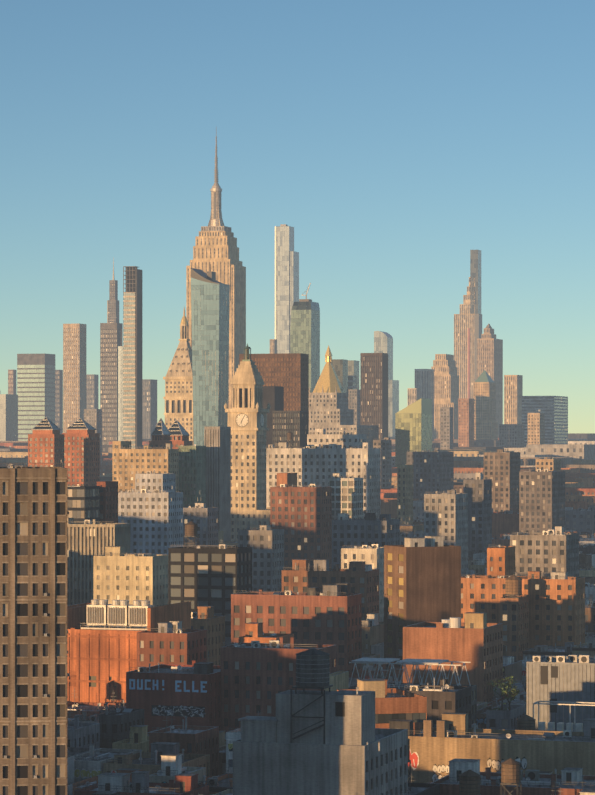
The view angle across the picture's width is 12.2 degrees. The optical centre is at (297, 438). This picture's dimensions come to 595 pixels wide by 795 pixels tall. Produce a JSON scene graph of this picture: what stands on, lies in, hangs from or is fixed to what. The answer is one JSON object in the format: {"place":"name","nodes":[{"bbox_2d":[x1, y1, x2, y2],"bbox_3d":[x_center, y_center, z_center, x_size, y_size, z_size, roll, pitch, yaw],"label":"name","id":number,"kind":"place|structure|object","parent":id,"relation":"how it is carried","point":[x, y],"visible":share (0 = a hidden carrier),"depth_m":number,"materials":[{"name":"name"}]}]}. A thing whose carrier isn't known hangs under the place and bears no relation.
{"place":"outdoors","nodes":[
{"label":"outdoors","id":0,"kind":"place"},
{"bbox_2d":[0,394,17,440],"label":"office tower","id":1,"kind":"structure","parent":0,"point":[8,417],"depth_m":4297.27,"materials":[{"name":"grey concrete"}]},
{"bbox_2d":[67,518,129,605],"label":"building","id":2,"kind":"structure","parent":0,"point":[87,540],"depth_m":948.63,"materials":[{"name":"grey concrete"}]},
{"bbox_2d":[118,488,182,554],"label":"white apartment block","id":3,"kind":"structure","parent":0,"point":[154,518],"depth_m":1098.48,"materials":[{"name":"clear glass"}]},
{"bbox_2d":[183,503,217,546],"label":"grey block","id":4,"kind":"structure","parent":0,"point":[203,517],"depth_m":1247.86,"materials":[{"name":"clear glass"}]},
{"bbox_2d":[191,264,229,445],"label":"glass skyscraper","id":5,"kind":"structure","parent":0,"point":[210,327],"depth_m":2160.29,"materials":[{"name":"teal glass"}]},
{"bbox_2d":[0,442,525,454],"bbox_3d":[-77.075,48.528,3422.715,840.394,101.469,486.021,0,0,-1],"label":"city blocks","id":6,"kind":"structure","parent":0,"point":[521,450],"depth_m":3409.81,"materials":[{"name":"brown"}]},
{"bbox_2d":[275,224,298,353],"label":"skyscraper","id":7,"kind":"structure","parent":0,"point":[286,276],"depth_m":5063.53,"materials":[{"name":"white glass"}]},
{"bbox_2d":[0,452,594,487],"bbox_3d":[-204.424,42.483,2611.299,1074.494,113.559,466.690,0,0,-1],"label":"city blocks","id":8,"kind":"structure","parent":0,"point":[570,466],"depth_m":2581.36,"materials":[{"name":"brown brick"}]},
{"bbox_2d":[0,444,594,464],"bbox_3d":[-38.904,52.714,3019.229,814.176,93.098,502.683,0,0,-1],"label":"city blocks","id":9,"kind":"structure","parent":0,"point":[580,451],"depth_m":2927.40,"materials":[{"name":"brown"}]},
{"bbox_2d":[0,440,594,447],"bbox_3d":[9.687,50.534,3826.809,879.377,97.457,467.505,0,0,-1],"label":"city blocks","id":10,"kind":"structure","parent":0,"point":[481,443],"depth_m":3681.60,"materials":[{"name":"brown brick"}]},
{"bbox_2d":[0,0,594,432],"label":"sky","id":11,"kind":"structure","parent":0,"point":[397,140],"materials":[{"name":"blue"}]},
{"bbox_2d":[290,283,319,392],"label":"skyscraper","id":12,"kind":"structure","parent":0,"point":[305,328],"depth_m":2811.91,"materials":[{"name":"teal glass"}]},
{"bbox_2d":[100,469,592,492],"bbox_3d":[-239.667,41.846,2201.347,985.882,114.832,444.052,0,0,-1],"label":"city blocks","id":13,"kind":"structure","parent":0,"point":[570,481],"depth_m":2210.64,"materials":[{"name":"brown brick"}]},
{"bbox_2d":[142,433,594,443],"bbox_3d":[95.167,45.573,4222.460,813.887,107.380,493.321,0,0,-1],"label":"city blocks","id":14,"kind":"structure","parent":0,"point":[583,436],"depth_m":4369.10,"materials":[{"name":"brown brick"}]},
{"bbox_2d":[374,331,398,436],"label":"skyscraper","id":15,"kind":"structure","parent":0,"point":[383,342],"depth_m":5004.91,"materials":[{"name":"paint"}]},
{"bbox_2d":[454,250,481,398],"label":"skyscraper","id":16,"kind":"structure","parent":0,"point":[467,326],"depth_m":4969.37,"materials":[{"name":"brown glass"}]},
{"bbox_2d":[477,338,502,437],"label":"skyscraper","id":17,"kind":"structure","parent":0,"point":[490,356],"depth_m":4813.48,"materials":[{"name":"brown stone"}]},
{"bbox_2d":[487,545,514,577],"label":"building","id":18,"kind":"structure","parent":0,"point":[500,560],"depth_m":899.02,"materials":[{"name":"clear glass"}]},
{"bbox_2d":[522,396,567,446],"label":"banded slab","id":19,"kind":"structure","parent":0,"point":[554,409],"depth_m":3514.08,"materials":[{"name":"blue glass"}]},
{"label":"ground","id":20,"kind":"structure","parent":0,"visible":0},
{"bbox_2d":[0,463,68,794],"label":"apartment tower","id":21,"kind":"structure","parent":20,"relation":"on","point":[34,674],"depth_m":427.07,"materials":[{"name":"brown brick"}]},
{"bbox_2d":[17,354,54,440],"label":"office tower","id":22,"kind":"structure","parent":20,"relation":"on","point":[36,387],"depth_m":4497.16,"materials":[{"name":"glass"}]},
{"bbox_2d":[28,417,63,466],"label":"apartment tower","id":23,"kind":"structure","parent":20,"relation":"on","point":[45,443],"depth_m":1556.74,"materials":[{"name":"red brick"}]},
{"bbox_2d":[55,370,62,433],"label":"skyscraper","id":24,"kind":"structure","parent":20,"relation":"on","point":[59,398],"depth_m":4790.62,"materials":[{"name":"grey glass"}]},
{"bbox_2d":[63,323,85,432],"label":"skyscraper","id":25,"kind":"structure","parent":20,"relation":"on","point":[74,371],"depth_m":3994.80,"materials":[{"name":"beige concrete"}]},
{"bbox_2d":[62,418,99,485],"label":"apartment tower","id":26,"kind":"structure","parent":20,"relation":"on","point":[81,451],"depth_m":1596.93,"materials":[{"name":"red brick"}]},
{"bbox_2d":[67,716,99,748],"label":"grey tenement","id":27,"kind":"structure","parent":20,"relation":"on","point":[82,735],"depth_m":583.89,"materials":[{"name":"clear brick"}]},
{"bbox_2d":[67,486,99,522],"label":"office building","id":28,"kind":"structure","parent":20,"relation":"on","point":[83,503],"depth_m":996.32,"materials":[{"name":"glass"}]},
{"bbox_2d":[86,374,97,408],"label":"skyscraper","id":29,"kind":"structure","parent":20,"relation":"on","point":[91,391],"depth_m":4692.10,"materials":[{"name":"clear glass"}]},
{"bbox_2d":[84,409,101,464],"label":"high-rise building","id":30,"kind":"structure","parent":20,"relation":"on","point":[93,417],"depth_m":2995.12,"materials":[{"name":"grey concrete"}]},
{"bbox_2d":[97,481,117,522],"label":"building","id":31,"kind":"structure","parent":20,"relation":"on","point":[108,501],"depth_m":1018.48,"materials":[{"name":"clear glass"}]},
{"bbox_2d":[100,323,122,444],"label":"skyscraper","id":32,"kind":"structure","parent":20,"relation":"on","point":[111,337],"depth_m":3595.42,"materials":[{"name":"brown concrete"}]},
{"bbox_2d":[107,257,118,322],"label":"skyscraper","id":33,"kind":"structure","parent":20,"relation":"on","point":[113,309],"depth_m":4294.35,"materials":[{"name":"grey glass"}]},
{"bbox_2d":[118,346,122,440],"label":"skyscraper","id":34,"kind":"structure","parent":20,"relation":"on","point":[120,393],"depth_m":3554.19,"materials":[{"name":"paint"}]},
{"bbox_2d":[99,702,143,748],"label":"building","id":35,"kind":"structure","parent":20,"relation":"on","point":[118,722],"depth_m":596.54,"materials":[{"name":"grey brick"}]},
{"bbox_2d":[67,600,190,702],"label":"brick building","id":36,"kind":"structure","parent":20,"relation":"on","point":[102,647],"depth_m":700.16,"materials":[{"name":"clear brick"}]},
{"bbox_2d":[93,546,167,606],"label":"cream hotel","id":37,"kind":"structure","parent":20,"relation":"on","point":[119,573],"depth_m":878.75,"materials":[{"name":"beige concrete"}]},
{"bbox_2d":[112,725,148,751],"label":"building","id":38,"kind":"structure","parent":20,"relation":"on","point":[138,739],"depth_m":587.29,"materials":[{"name":"grey concrete"}]},
{"bbox_2d":[123,266,141,448],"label":"skyscraper","id":39,"kind":"structure","parent":20,"relation":"on","point":[132,363],"depth_m":2735.64,"materials":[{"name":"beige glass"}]},
{"bbox_2d":[74,771,208,794],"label":"building","id":40,"kind":"structure","parent":20,"relation":"on","point":[183,784],"depth_m":502.58,"materials":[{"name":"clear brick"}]},
{"bbox_2d":[112,444,178,491],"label":"tan apartment block","id":41,"kind":"structure","parent":20,"relation":"on","point":[128,465],"depth_m":1350.61,"materials":[{"name":"beige brick"}]},
{"bbox_2d":[142,379,156,438],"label":"skyscraper","id":42,"kind":"structure","parent":20,"relation":"on","point":[149,405],"depth_m":4195.33,"materials":[{"name":"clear glass"}]},
{"bbox_2d":[135,470,174,491],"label":"apartment building","id":43,"kind":"structure","parent":20,"relation":"on","point":[149,481],"depth_m":1117.60,"materials":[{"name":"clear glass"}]},
{"bbox_2d":[149,418,171,448],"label":"pyramid-roofed tower","id":44,"kind":"structure","parent":20,"relation":"on","point":[160,434],"depth_m":1637.77,"materials":[{"name":"brown brick"}]},
{"bbox_2d":[137,621,206,669],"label":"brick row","id":45,"kind":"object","parent":20,"relation":"on","point":[171,642],"visible":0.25,"depth_m":688.43,"materials":[{"name":"red brick"}]},
{"bbox_2d":[126,654,220,731],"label":"building","id":46,"kind":"structure","parent":20,"relation":"on","point":[173,694],"depth_m":639.06,"materials":[{"name":"brown brick"}]},
{"bbox_2d":[149,753,205,783],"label":"building","id":47,"kind":"structure","parent":20,"relation":"on","point":[171,765],"depth_m":520.60,"materials":[{"name":"grey concrete"}]},
{"bbox_2d":[163,307,195,445],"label":"skyscraper","id":48,"kind":"structure","parent":20,"relation":"on","point":[178,397],"depth_m":2269.99,"materials":[{"name":"beige stone"}]},
{"bbox_2d":[168,420,192,448],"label":"pyramid-roofed tower","id":49,"kind":"structure","parent":20,"relation":"on","point":[179,435],"depth_m":1679.82,"materials":[{"name":"brown brick"}]},
{"bbox_2d":[149,716,218,775],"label":"brick tenement","id":50,"kind":"structure","parent":20,"relation":"on","point":[197,739],"depth_m":571.71,"materials":[{"name":"brown brick"}]},
{"bbox_2d":[178,444,205,506],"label":"green glass block","id":51,"kind":"structure","parent":20,"relation":"on","point":[192,473],"depth_m":1376.99,"materials":[{"name":"glass"}]},
{"bbox_2d":[191,606,224,665],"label":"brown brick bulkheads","id":52,"kind":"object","parent":20,"relation":"on","point":[203,617],"visible":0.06,"depth_m":761.95,"materials":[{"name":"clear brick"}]},
{"bbox_2d":[168,521,251,645],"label":"office building","id":53,"kind":"structure","parent":20,"relation":"on","point":[203,575],"depth_m":849.55,"materials":[{"name":"paint"}]},
{"bbox_2d":[186,130,245,426],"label":"skyscraper","id":54,"kind":"structure","parent":20,"relation":"on","point":[216,247],"depth_m":3108.08,"materials":[{"name":"beige stone"}]},
{"bbox_2d":[204,427,230,541],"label":"grey slab","id":55,"kind":"structure","parent":20,"relation":"on","point":[217,442],"depth_m":1397.51,"materials":[{"name":"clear glass"}]},
{"bbox_2d":[224,343,270,540],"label":"clock tower","id":56,"kind":"structure","parent":20,"relation":"on","point":[247,418],"depth_m":1458.88,"materials":[{"name":"beige stone"}]},
{"bbox_2d":[238,525,283,591],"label":"apartment building","id":57,"kind":"structure","parent":20,"relation":"on","point":[265,543],"depth_m":1048.07,"materials":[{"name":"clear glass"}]},
{"bbox_2d":[239,622,293,643],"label":"orange wall","id":58,"kind":"structure","parent":20,"relation":"on","point":[254,631],"depth_m":700.53,"materials":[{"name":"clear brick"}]},
{"bbox_2d":[263,386,283,446],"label":"dark box","id":59,"kind":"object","parent":20,"relation":"on","point":[273,396],"visible":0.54,"depth_m":1897.55,"materials":[{"name":"grey glass"}]},
{"bbox_2d":[239,353,308,410],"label":"office tower","id":60,"kind":"structure","parent":20,"relation":"on","point":[289,372],"depth_m":2000.95,"materials":[{"name":"paint"}]},
{"bbox_2d":[221,637,336,733],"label":"building","id":61,"kind":"structure","parent":20,"relation":"on","point":[256,676],"depth_m":641.29,"materials":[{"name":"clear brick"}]},
{"bbox_2d":[272,411,308,446],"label":"apartment building","id":62,"kind":"structure","parent":20,"relation":"on","point":[295,423],"depth_m":1800.05,"materials":[{"name":"paint"}]},
{"bbox_2d":[231,583,361,677],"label":"brick building","id":63,"kind":"structure","parent":20,"relation":"on","point":[331,615],"depth_m":801.28,"materials":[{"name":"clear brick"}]},
{"bbox_2d":[270,484,331,569],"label":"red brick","id":64,"kind":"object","parent":20,"relation":"on","point":[301,516],"visible":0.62,"depth_m":1199.93,"materials":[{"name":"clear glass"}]},
{"bbox_2d":[233,649,407,794],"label":"building","id":65,"kind":"structure","parent":20,"relation":"on","point":[309,742],"depth_m":471.07,"materials":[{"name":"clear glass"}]},
{"bbox_2d":[266,431,380,518],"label":"apartment building","id":66,"kind":"structure","parent":20,"relation":"on","point":[318,465],"depth_m":1506.67,"materials":[{"name":"beige concrete"}]},
{"bbox_2d":[282,559,378,621],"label":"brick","id":67,"kind":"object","parent":20,"relation":"on","point":[301,575],"visible":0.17,"depth_m":902.23,"materials":[{"name":"brown brick"}]},
{"bbox_2d":[67,645,594,794],"bbox_3d":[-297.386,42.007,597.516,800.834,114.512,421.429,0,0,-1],"label":"city blocks","id":68,"kind":"structure","parent":20,"relation":"on","point":[91,762],"depth_m":562.54,"materials":[{"name":"brown brick"}]},
{"bbox_2d":[307,429,365,447],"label":"building","id":69,"kind":"structure","parent":20,"relation":"on","point":[325,440],"depth_m":1531.81,"materials":[{"name":"beige stone"}]},
{"bbox_2d":[324,671,348,690],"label":"building","id":70,"kind":"structure","parent":20,"relation":"on","point":[338,680],"depth_m":641.33,"materials":[{"name":"grey concrete"}]},
{"bbox_2d":[331,359,347,392],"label":"dark tower","id":71,"kind":"structure","parent":20,"relation":"on","point":[340,366],"depth_m":3000.43,"materials":[{"name":"grey glass"}]},
{"bbox_2d":[309,345,378,447],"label":"pyramid-roofed skyscraper","id":72,"kind":"structure","parent":20,"relation":"on","point":[330,412],"depth_m":2473.34,"materials":[{"name":"beige stone"}]},
{"bbox_2d":[329,473,362,519],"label":"apartment building","id":73,"kind":"structure","parent":20,"relation":"on","point":[347,495],"depth_m":1249.22,"materials":[{"name":"paint"}]},
{"bbox_2d":[348,389,359,424],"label":"grey building","id":74,"kind":"structure","parent":20,"relation":"on","point":[354,399],"depth_m":3200.16,"materials":[{"name":"grey concrete"}]},
{"bbox_2d":[341,544,383,621],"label":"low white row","id":75,"kind":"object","parent":20,"relation":"on","point":[374,554],"visible":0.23,"depth_m":980.12,"materials":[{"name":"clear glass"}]},
{"bbox_2d":[332,513,399,568],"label":"building","id":76,"kind":"structure","parent":20,"relation":"on","point":[370,529],"depth_m":1101.84,"materials":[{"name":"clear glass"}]},
{"bbox_2d":[360,353,387,439],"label":"skyscraper","id":77,"kind":"structure","parent":20,"relation":"on","point":[373,388],"depth_m":3003.32,"materials":[{"name":"brown glass"}]},
{"bbox_2d":[337,678,426,734],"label":"building","id":78,"kind":"structure","parent":20,"relation":"on","point":[394,703],"depth_m":559.20,"materials":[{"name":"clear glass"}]},
{"bbox_2d":[373,438,391,487],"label":"building","id":79,"kind":"structure","parent":20,"relation":"on","point":[385,445],"depth_m":1999.89,"materials":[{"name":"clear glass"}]},
{"bbox_2d":[397,464,412,523],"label":"building","id":80,"kind":"structure","parent":20,"relation":"on","point":[404,493],"depth_m":1498.98,"materials":[{"name":"grey concrete"}]},
{"bbox_2d":[218,517,594,576],"bbox_3d":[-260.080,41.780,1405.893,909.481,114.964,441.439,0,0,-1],"label":"city blocks","id":81,"kind":"structure","parent":20,"relation":"on","point":[477,562],"depth_m":1292.43,"materials":[{"name":"brown brick"}]},
{"bbox_2d":[349,658,476,723],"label":"truss","id":82,"kind":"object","parent":20,"relation":"on","point":[404,662],"depth_m":666.17,"materials":[{"name":"grey metal"}]},
{"bbox_2d":[395,398,431,466],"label":"glass building","id":83,"kind":"structure","parent":20,"relation":"on","point":[410,427],"depth_m":2504.16,"materials":[{"name":"glass"}]},
{"bbox_2d":[400,739,439,794],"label":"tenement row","id":84,"kind":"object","parent":20,"relation":"on","point":[423,789],"visible":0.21,"depth_m":500.68,"materials":[{"name":"brown brick"}]},
{"bbox_2d":[384,536,460,667],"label":"apartment building","id":85,"kind":"structure","parent":20,"relation":"on","point":[422,579],"depth_m":801.48,"materials":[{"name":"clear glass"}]},
{"bbox_2d":[415,369,433,440],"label":"skyscraper","id":86,"kind":"structure","parent":20,"relation":"on","point":[424,380],"depth_m":4005.32,"materials":[{"name":"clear glass"}]},
{"bbox_2d":[407,449,453,499],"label":"building","id":87,"kind":"structure","parent":20,"relation":"on","point":[433,472],"depth_m":1902.76,"materials":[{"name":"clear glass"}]},
{"bbox_2d":[404,677,471,727],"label":"building","id":88,"kind":"structure","parent":20,"relation":"on","point":[443,697],"depth_m":608.92,"materials":[{"name":"grey concrete"}]},
{"bbox_2d":[431,354,458,438],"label":"skyscraper","id":89,"kind":"structure","parent":20,"relation":"on","point":[446,383],"depth_m":4308.75,"materials":[{"name":"beige stone"}]},
{"bbox_2d":[424,489,467,574],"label":"apartment building","id":90,"kind":"structure","parent":20,"relation":"on","point":[446,515],"depth_m":1200.86,"materials":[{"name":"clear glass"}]},
{"bbox_2d":[440,407,452,448],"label":"grey tower","id":91,"kind":"structure","parent":20,"relation":"on","point":[446,427],"depth_m":3202.66,"materials":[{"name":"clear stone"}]},
{"bbox_2d":[403,612,502,702],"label":"brick party wall","id":92,"kind":"structure","parent":20,"relation":"on","point":[475,639],"depth_m":721.16,"materials":[{"name":"orange brick"}]},
{"bbox_2d":[329,567,594,668],"bbox_3d":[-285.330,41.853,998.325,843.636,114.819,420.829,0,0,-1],"label":"city blocks","id":93,"kind":"structure","parent":20,"relation":"on","point":[372,637],"depth_m":861.57,"materials":[{"name":"grey concrete"}]},
{"bbox_2d":[458,398,473,446],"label":"brick tower","id":94,"kind":"structure","parent":20,"relation":"on","point":[465,422],"depth_m":3604.52,"materials":[{"name":"brown brick"}]},
{"bbox_2d":[463,473,491,553],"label":"apartment building","id":95,"kind":"structure","parent":20,"relation":"on","point":[478,489],"depth_m":1299.94,"materials":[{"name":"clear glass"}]},
{"bbox_2d":[474,370,497,439],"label":"skyscraper","id":96,"kind":"structure","parent":20,"relation":"on","point":[485,425],"depth_m":3807.05,"materials":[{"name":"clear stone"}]},
{"bbox_2d":[381,487,594,535],"bbox_3d":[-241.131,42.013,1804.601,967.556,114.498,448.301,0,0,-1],"label":"city blocks","id":97,"kind":"structure","parent":20,"relation":"on","point":[579,509],"depth_m":1664.05,"materials":[{"name":"grey concrete"}]},
{"bbox_2d":[389,712,594,782],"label":"building","id":98,"kind":"structure","parent":20,"relation":"on","point":[435,750],"depth_m":546.23,"materials":[{"name":"beige concrete"}]},
{"bbox_2d":[484,449,519,511],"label":"apartment building","id":99,"kind":"structure","parent":20,"relation":"on","point":[501,469],"depth_m":1701.98,"materials":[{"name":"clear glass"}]},
{"bbox_2d":[486,676,524,729],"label":"roof garden block","id":100,"kind":"structure","parent":20,"relation":"on","point":[503,716],"depth_m":650.40,"materials":[{"name":"grey concrete"}]},
{"bbox_2d":[499,424,523,446],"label":"building","id":101,"kind":"structure","parent":20,"relation":"on","point":[511,435],"depth_m":3407.13,"materials":[{"name":"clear glass"}]},
{"bbox_2d":[432,758,594,794],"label":"tenement row","id":102,"kind":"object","parent":20,"relation":"on","point":[571,781],"visible":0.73,"depth_m":509.62,"materials":[{"name":"brown brick"}]},
{"bbox_2d":[504,375,522,423],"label":"building","id":103,"kind":"structure","parent":20,"relation":"on","point":[513,389],"depth_m":4208.17,"materials":[{"name":"beige stone"}]},
{"bbox_2d":[500,575,528,659],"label":"building","id":104,"kind":"structure","parent":20,"relation":"on","point":[514,612],"depth_m":869.25,"materials":[{"name":"grey concrete"}]},
{"bbox_2d":[461,571,584,647],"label":"apartment building","id":105,"kind":"structure","parent":20,"relation":"on","point":[557,608],"depth_m":881.97,"materials":[{"name":"orange brick"}]},
{"bbox_2d":[528,413,544,443],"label":"beige tower","id":106,"kind":"structure","parent":20,"relation":"on","point":[536,428],"depth_m":3005.04,"materials":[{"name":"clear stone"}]},
{"bbox_2d":[519,468,564,532],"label":"apartment building","id":107,"kind":"structure","parent":20,"relation":"on","point":[541,501],"depth_m":1502.95,"materials":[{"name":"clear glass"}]},
{"bbox_2d":[510,526,578,576],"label":"apartment building","id":108,"kind":"structure","parent":20,"relation":"on","point":[546,553],"depth_m":1002.03,"materials":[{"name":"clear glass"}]},
{"bbox_2d":[536,457,560,470],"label":"building","id":109,"kind":"structure","parent":20,"relation":"on","point":[551,464],"depth_m":1802.53,"materials":[{"name":"beige concrete"}]},
{"bbox_2d":[526,655,594,731],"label":"metal clad block","id":110,"kind":"structure","parent":20,"relation":"on","point":[569,678],"depth_m":620.20,"materials":[{"name":"grey metal"}]},
{"bbox_2d":[533,701,594,731],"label":"rooftop steel frame","id":111,"kind":"structure","parent":20,"relation":"on","point":[560,726],"depth_m":588.51,"materials":[{"name":"grey metal"}]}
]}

